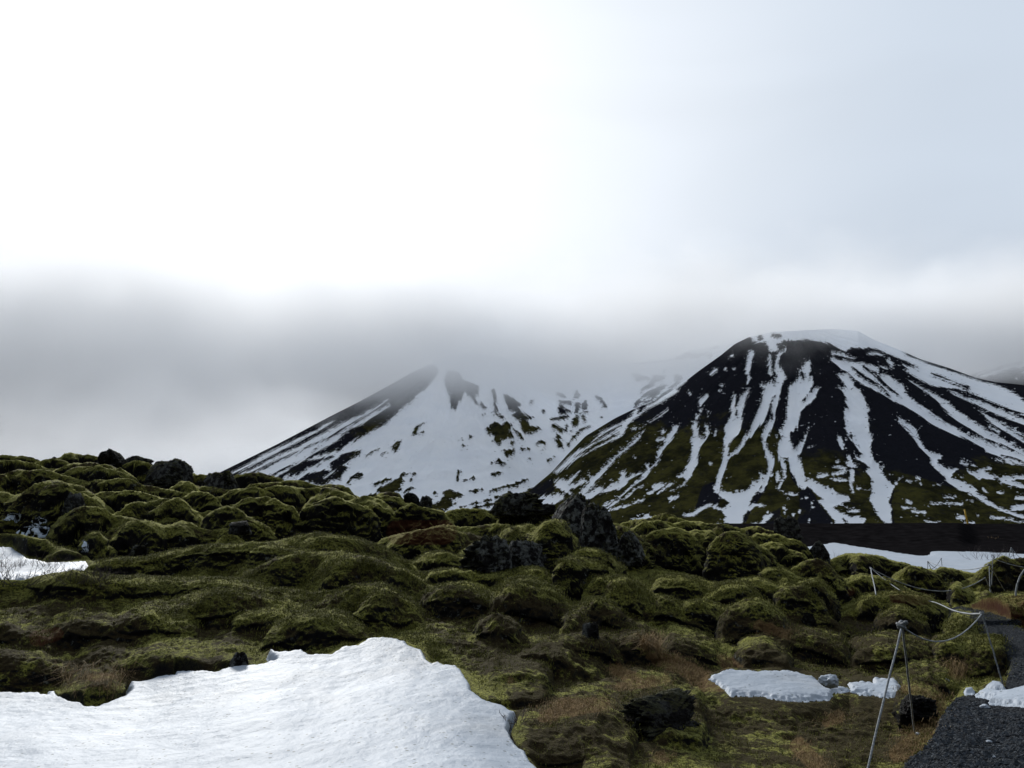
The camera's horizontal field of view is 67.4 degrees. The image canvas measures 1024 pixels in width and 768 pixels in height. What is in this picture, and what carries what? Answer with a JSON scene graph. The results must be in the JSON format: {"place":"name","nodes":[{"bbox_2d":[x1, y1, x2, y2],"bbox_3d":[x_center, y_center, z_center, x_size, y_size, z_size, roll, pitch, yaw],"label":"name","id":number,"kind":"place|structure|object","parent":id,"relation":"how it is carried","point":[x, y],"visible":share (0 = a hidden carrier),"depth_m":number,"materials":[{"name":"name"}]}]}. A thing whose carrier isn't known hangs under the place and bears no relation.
{"place":"outdoors","nodes":[
{"label":"outdoors","id":0,"kind":"place"},
{"bbox_2d":[220,343,735,511],"bbox_3d":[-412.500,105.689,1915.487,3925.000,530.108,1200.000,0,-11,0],"label":"mountain","id":1,"kind":"structure","parent":0,"point":[469,430],"depth_m":1762.71,"materials":[{"name":"white snow"}]},
{"bbox_2d":[0,452,1023,767],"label":"ground","id":2,"kind":"structure","parent":0,"point":[32,488],"depth_m":10.95,"materials":[{"name":"green plant"}]},
{"bbox_2d":[4,513,20,522],"bbox_3d":[-13.569,3.646,20.859,0.557,0.416,0.195,2,-11,-8],"label":"snow patch","id":3,"kind":"object","parent":2,"relation":"on","point":[11,517],"visible":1,"depth_m":20.84,"materials":[{"name":"white snow"}]},
{"bbox_2d":[2,550,27,568],"bbox_3d":[-9.579,3.408,14.755,0.946,0.427,0.836,-9,-14,39],"label":"bare shrub","id":4,"kind":"object","parent":2,"relation":"on","point":[14,563],"visible":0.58,"depth_m":14.72,"materials":[{"name":"plant"}]},
{"bbox_2d":[14,558,50,567],"bbox_3d":[-9.245,3.451,14.808,0.581,0.327,0.847,-5,-12,22],"label":"bare shrub","id":5,"kind":"object","parent":2,"relation":"on","point":[28,561],"visible":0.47,"depth_m":14.71,"materials":[{"name":"plant"}]},
{"bbox_2d":[16,524,48,537],"bbox_3d":[-12.590,3.968,20.387,1.592,0.515,0.387,-6,-13,29],"label":"snow patch","id":6,"kind":"object","parent":2,"relation":"on","point":[37,531],"visible":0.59,"depth_m":20.33,"materials":[{"name":"white snow"}]},
{"bbox_2d":[0,549,66,586],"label":"bare shrub","id":7,"kind":"object","parent":2,"relation":"on","point":[8,573],"visible":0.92,"depth_m":11.35,"materials":[{"name":"plant"}]},
{"bbox_2d":[31,518,46,527],"bbox_3d":[-12.706,3.705,20.469,0.687,0.354,0.228,-6,-13,28],"label":"snow patch","id":8,"kind":"object","parent":2,"relation":"on","point":[39,522],"visible":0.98,"depth_m":20.38,"materials":[{"name":"white snow"}]},
{"bbox_2d":[0,547,87,579],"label":"snow patch","id":9,"kind":"object","parent":2,"relation":"on","point":[24,570],"visible":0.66,"depth_m":14.55,"materials":[{"name":"white snow"}]},
{"bbox_2d":[61,492,84,514],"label":"lava rock","id":10,"kind":"object","parent":2,"relation":"on","point":[73,501],"visible":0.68,"depth_m":19.94,"materials":[{"name":"black stone"}]},
{"bbox_2d":[35,551,119,584],"bbox_3d":[-6.167,2.610,10.979,1.090,0.488,1.030,-8,-14,36],"label":"bare shrub","id":11,"kind":"object","parent":2,"relation":"on","point":[94,571],"visible":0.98,"depth_m":10.88,"materials":[{"name":"brown plant"}]},
{"bbox_2d":[82,541,88,551],"bbox_3d":[-9.477,3.578,16.932,0.139,0.289,0.879,8,-14,-37],"label":"snow patch","id":12,"kind":"object","parent":2,"relation":"on","point":[84,545],"visible":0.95,"depth_m":16.66,"materials":[{"name":"white snow"}]},
{"bbox_2d":[84,569,125,588],"bbox_3d":[-5.831,2.749,10.941,0.574,0.320,0.732,0,-11,0],"label":"bare shrub","id":13,"kind":"object","parent":2,"relation":"on","point":[101,583],"visible":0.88,"depth_m":10.82,"materials":[{"name":"brown plant"}]},
{"bbox_2d":[97,448,127,467],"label":"lava rock","id":14,"kind":"object","parent":2,"relation":"on","point":[113,458],"visible":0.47,"depth_m":31.47,"materials":[{"name":"black stone"}]},
{"bbox_2d":[129,545,147,556],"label":"lava rock","id":15,"kind":"object","parent":2,"relation":"on","point":[138,550],"visible":0.94,"depth_m":15.02,"materials":[{"name":"black stone"}]},
{"bbox_2d":[125,455,152,464],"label":"lava rock","id":16,"kind":"object","parent":2,"relation":"on","point":[134,458],"visible":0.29,"depth_m":32.32,"materials":[{"name":"black stone"}]},
{"bbox_2d":[143,458,193,488],"bbox_3d":[-13.435,3.619,29.961,1.864,1.427,1.912,0,-11,0],"label":"lava rock","id":17,"kind":"object","parent":2,"relation":"on","point":[167,474],"visible":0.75,"depth_m":29.39,"materials":[{"name":"black stone"}]},
{"bbox_2d":[203,470,237,489],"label":"lava rock","id":18,"kind":"object","parent":2,"relation":"on","point":[226,480],"visible":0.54,"depth_m":27.53,"materials":[{"name":"black stone"}]},
{"bbox_2d":[229,651,248,666],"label":"lava rock","id":19,"kind":"object","parent":2,"relation":"on","point":[239,659],"visible":0.46,"depth_m":8.25,"materials":[{"name":"black stone"}]},
{"bbox_2d":[228,521,251,535],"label":"lava rock","id":20,"kind":"object","parent":2,"relation":"on","point":[240,528],"visible":1,"depth_m":17.75,"materials":[{"name":"grey stone"}]},
{"bbox_2d":[0,637,535,767],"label":"snow patch","id":21,"kind":"object","parent":2,"relation":"on","point":[380,702],"visible":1,"depth_m":6.22,"materials":[{"name":"white snow"}]},
{"bbox_2d":[403,493,419,505],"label":"lava rock","id":22,"kind":"object","parent":2,"relation":"on","point":[411,498],"visible":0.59,"depth_m":26.51,"materials":[{"name":"black stone"}]},
{"bbox_2d":[419,495,432,508],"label":"lava rock","id":23,"kind":"object","parent":2,"relation":"on","point":[426,501],"visible":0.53,"depth_m":26.10,"materials":[{"name":"black stone"}]},
{"bbox_2d":[459,535,512,573],"bbox_3d":[-0.466,3.208,14.091,1.021,0.878,0.796,0,-11,0],"label":"lava rock","id":24,"kind":"object","parent":2,"relation":"on","point":[484,554],"visible":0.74,"depth_m":13.87,"materials":[{"name":"black stone"}]},
{"bbox_2d":[499,706,525,724],"bbox_3d":[0.014,2.601,6.004,0.175,0.122,0.243,-10,-15,41],"label":"bare shrub","id":25,"kind":"object","parent":2,"relation":"on","point":[515,720],"visible":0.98,"depth_m":5.99,"materials":[{"name":"plant"}]},
{"bbox_2d":[489,491,544,516],"bbox_3d":[0.217,3.705,23.708,1.858,0.835,1.120,-4,-12,22],"label":"lava rock","id":26,"kind":"object","parent":2,"relation":"on","point":[511,504],"visible":1,"depth_m":23.30,"materials":[{"name":"black stone"}]},
{"bbox_2d":[71,621,971,767],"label":"dry grass","id":27,"kind":"structure","parent":2,"relation":"on","point":[592,703],"depth_m":6.96,"materials":[{"name":"brown plant"}]},
{"bbox_2d":[509,540,548,568],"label":"lava rock","id":28,"kind":"object","parent":2,"relation":"on","point":[526,552],"visible":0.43,"depth_m":14.37,"materials":[{"name":"black stone"}]},
{"bbox_2d":[540,503,555,515],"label":"lava rock","id":29,"kind":"object","parent":2,"relation":"on","point":[550,509],"visible":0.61,"depth_m":24.01,"materials":[{"name":"black stone"}]},
{"bbox_2d":[552,493,589,538],"bbox_3d":[1.369,3.765,19.212,1.326,2.083,1.051,-10,-15,41],"label":"lava rock","id":30,"kind":"object","parent":2,"relation":"on","point":[570,509],"visible":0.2,"depth_m":18.98,"materials":[{"name":"grey stone"}]},
{"bbox_2d":[582,622,598,639],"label":"lava rock","id":31,"kind":"object","parent":2,"relation":"on","point":[590,630],"visible":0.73,"depth_m":9.35,"materials":[{"name":"black stone"}]},
{"bbox_2d":[579,502,617,558],"bbox_3d":[2.051,3.654,18.215,1.029,1.717,0.963,0,-11,0],"label":"lava rock","id":32,"kind":"object","parent":2,"relation":"on","point":[598,529],"visible":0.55,"depth_m":17.93,"materials":[{"name":"black stone"}]},
{"bbox_2d":[616,530,645,569],"bbox_3d":[2.607,3.704,17.059,0.732,0.911,0.539,0,-11,0],"label":"lava rock","id":33,"kind":"object","parent":2,"relation":"on","point":[630,553],"visible":0.91,"depth_m":16.89,"materials":[{"name":"black stone"}]},
{"bbox_2d":[619,688,702,741],"bbox_3d":[1.266,2.785,6.436,0.800,0.402,0.427,5,-12,-22],"label":"lava rock","id":34,"kind":"object","parent":2,"relation":"on","point":[658,713],"visible":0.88,"depth_m":6.32,"materials":[{"name":"black stone"}]},
{"bbox_2d":[708,669,849,702],"bbox_3d":[2.953,3.311,8.474,1.564,0.165,1.388,0,-11,0],"label":"snow patch","id":35,"kind":"object","parent":2,"relation":"on","point":[787,685],"visible":0.96,"depth_m":8.32,"materials":[{"name":"white snow"}]},
{"bbox_2d":[773,515,803,541],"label":"lava rock","id":36,"kind":"object","parent":2,"relation":"on","point":[788,527],"visible":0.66,"depth_m":26.32,"materials":[{"name":"black stone"}]},
{"bbox_2d":[801,612,816,627],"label":"lava rock","id":37,"kind":"object","parent":2,"relation":"on","point":[808,619],"visible":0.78,"depth_m":13.19,"materials":[{"name":"black stone"}]},
{"bbox_2d":[809,540,830,564],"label":"lava rock","id":38,"kind":"object","parent":2,"relation":"on","point":[818,549],"visible":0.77,"depth_m":23.28,"materials":[{"name":"black stone"}]},
{"bbox_2d":[817,674,838,688],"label":"rock","id":39,"kind":"object","parent":2,"relation":"on","point":[830,681],"visible":1,"depth_m":7.15,"materials":[{"name":"grey stone"}]},
{"bbox_2d":[869,567,876,594],"bbox_3d":[8.207,4.458,17.476,0.054,0.421,4.394,-5,-12,23],"label":"fence post","id":40,"kind":"object","parent":2,"relation":"on","point":[873,580],"visible":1,"depth_m":17.44,"materials":[{"name":"wood"}]},
{"bbox_2d":[873,569,984,591],"bbox_3d":[10.526,4.943,19.411,2.887,0.596,0.027,0,-11,0],"label":"rope","id":41,"kind":"object","parent":40,"relation":"attached to","point":[926,589],"visible":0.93,"depth_m":19.38,"materials":[{"name":"grey fabric"}]},
{"bbox_2d":[847,677,900,698],"bbox_3d":[4.051,3.376,8.581,0.562,0.090,1.076,-4,-12,19],"label":"snow patch","id":42,"kind":"object","parent":2,"relation":"on","point":[877,687],"visible":0.89,"depth_m":8.43,"materials":[{"name":"white snow"}]},
{"bbox_2d":[867,620,915,767],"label":"fence post","id":43,"kind":"object","parent":2,"relation":"on","point":[901,625],"visible":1,"depth_m":5.73,"materials":[{"name":"wood"}]},
{"bbox_2d":[906,614,981,641],"bbox_3d":[3.910,2.191,6.900,0.066,0.257,2.960,-9,-14,40],"label":"rope","id":44,"kind":"object","parent":43,"relation":"attached to","point":[948,639],"visible":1,"depth_m":6.92,"materials":[{"name":"grey fabric"}]},
{"bbox_2d":[896,694,938,720],"bbox_3d":[3.822,3.047,7.245,0.343,0.222,0.284,0,-11,0],"label":"lava rock","id":45,"kind":"object","parent":2,"relation":"on","point":[924,707],"visible":0.95,"depth_m":7.16,"materials":[{"name":"black stone"}]},
{"bbox_2d":[963,681,1005,695],"bbox_3d":[4.952,3.169,8.052,0.383,0.108,0.818,-7,-13,31],"label":"snow patch","id":46,"kind":"object","parent":2,"relation":"on","point":[997,685],"visible":0.84,"depth_m":7.91,"materials":[{"name":"white snow"}]},
{"bbox_2d":[979,704,990,708],"bbox_3d":[4.317,2.947,7.004,0.083,0.057,0.084,8,-13,-34],"label":"snow lump","id":47,"kind":"object","parent":2,"relation":"on","point":[985,706],"visible":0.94,"depth_m":6.99,"materials":[{"name":"white snow"}]},
{"bbox_2d":[979,612,1002,683],"bbox_3d":[5.073,2.812,8.092,0.565,0.831,0.043,11,-15,-43],"label":"fence post","id":48,"kind":"object","parent":2,"relation":"on","point":[982,613],"visible":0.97,"depth_m":8.08,"materials":[{"name":"wood"}]},
{"bbox_2d":[871,568,979,614],"bbox_3d":[7.285,3.750,13.577,0.647,0.537,12.436,-4,-12,19],"label":"rope","id":49,"kind":"object","parent":48,"relation":"attached to","point":[938,603],"visible":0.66,"depth_m":12.00,"materials":[{"name":"fabric"}]},
{"bbox_2d":[987,563,1005,591],"bbox_3d":[14.216,5.729,22.529,0.096,1.039,5.165,-8,-13,34],"label":"fence post","id":50,"kind":"object","parent":2,"relation":"on","point":[989,564],"visible":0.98,"depth_m":20.92,"materials":[{"name":"wood"}]},
{"bbox_2d":[928,561,987,569],"bbox_3d":[16.493,6.748,29.008,0.106,0.494,17.937,-5,-12,23],"label":"rope","id":51,"kind":"object","parent":50,"relation":"attached to","point":[963,569],"visible":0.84,"depth_m":24.41,"materials":[{"name":"grey fabric"}]},
{"bbox_2d":[974,686,1023,707],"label":"snow patch","id":52,"kind":"object","parent":2,"relation":"on","point":[1013,697],"visible":0.98,"depth_m":7.26,"materials":[{"name":"white snow"}]},
{"bbox_2d":[1015,569,1023,595],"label":"fence post","id":53,"kind":"object","parent":2,"relation":"on","point":[1019,578],"visible":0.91,"depth_m":14.07,"materials":[{"name":"wood"}]},
{"bbox_2d":[0,0,1023,474],"label":"sky","id":54,"kind":"structure","parent":0,"point":[227,227],"materials":[{"name":"white"}]},
{"bbox_2d":[37,624,991,698],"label":"tall grass","id":55,"kind":"structure","parent":0,"point":[658,646],"depth_m":9.14,"materials":[{"name":"plant"}]},
{"bbox_2d":[528,329,1023,523],"bbox_3d":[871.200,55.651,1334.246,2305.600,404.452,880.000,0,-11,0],"label":"mountain","id":56,"kind":"structure","parent":0,"point":[827,426],"depth_m":1154.59,"materials":[{"name":"black stone"}]},
{"bbox_2d":[619,523,1023,555],"bbox_3d":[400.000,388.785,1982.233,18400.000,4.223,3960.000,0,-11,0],"label":"ground","id":57,"kind":"structure","parent":0,"point":[921,539],"depth_m":122.70,"materials":[{"name":"black soil"}]},
{"bbox_2d":[808,543,1023,572],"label":"snow field","id":58,"kind":"structure","parent":0,"point":[954,559],"depth_m":64.81,"materials":[{"name":"white snow"}]},
{"bbox_2d":[956,545,996,558],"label":"bare shrub","id":59,"kind":"object","parent":58,"relation":"on","point":[979,554],"visible":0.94,"depth_m":59.01,"materials":[{"name":"plant"}]},
{"bbox_2d":[902,640,1023,767],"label":"gravel","id":60,"kind":"structure","parent":0,"point":[975,737],"depth_m":5.92,"materials":[{"name":"black gravel"}]},
{"bbox_2d":[970,360,1023,384],"bbox_3d":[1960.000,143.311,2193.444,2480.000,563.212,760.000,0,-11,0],"label":"mountain","id":61,"kind":"structure","parent":0,"point":[1011,373],"depth_m":2304.33,"materials":[{"name":"white snow"}]}
]}

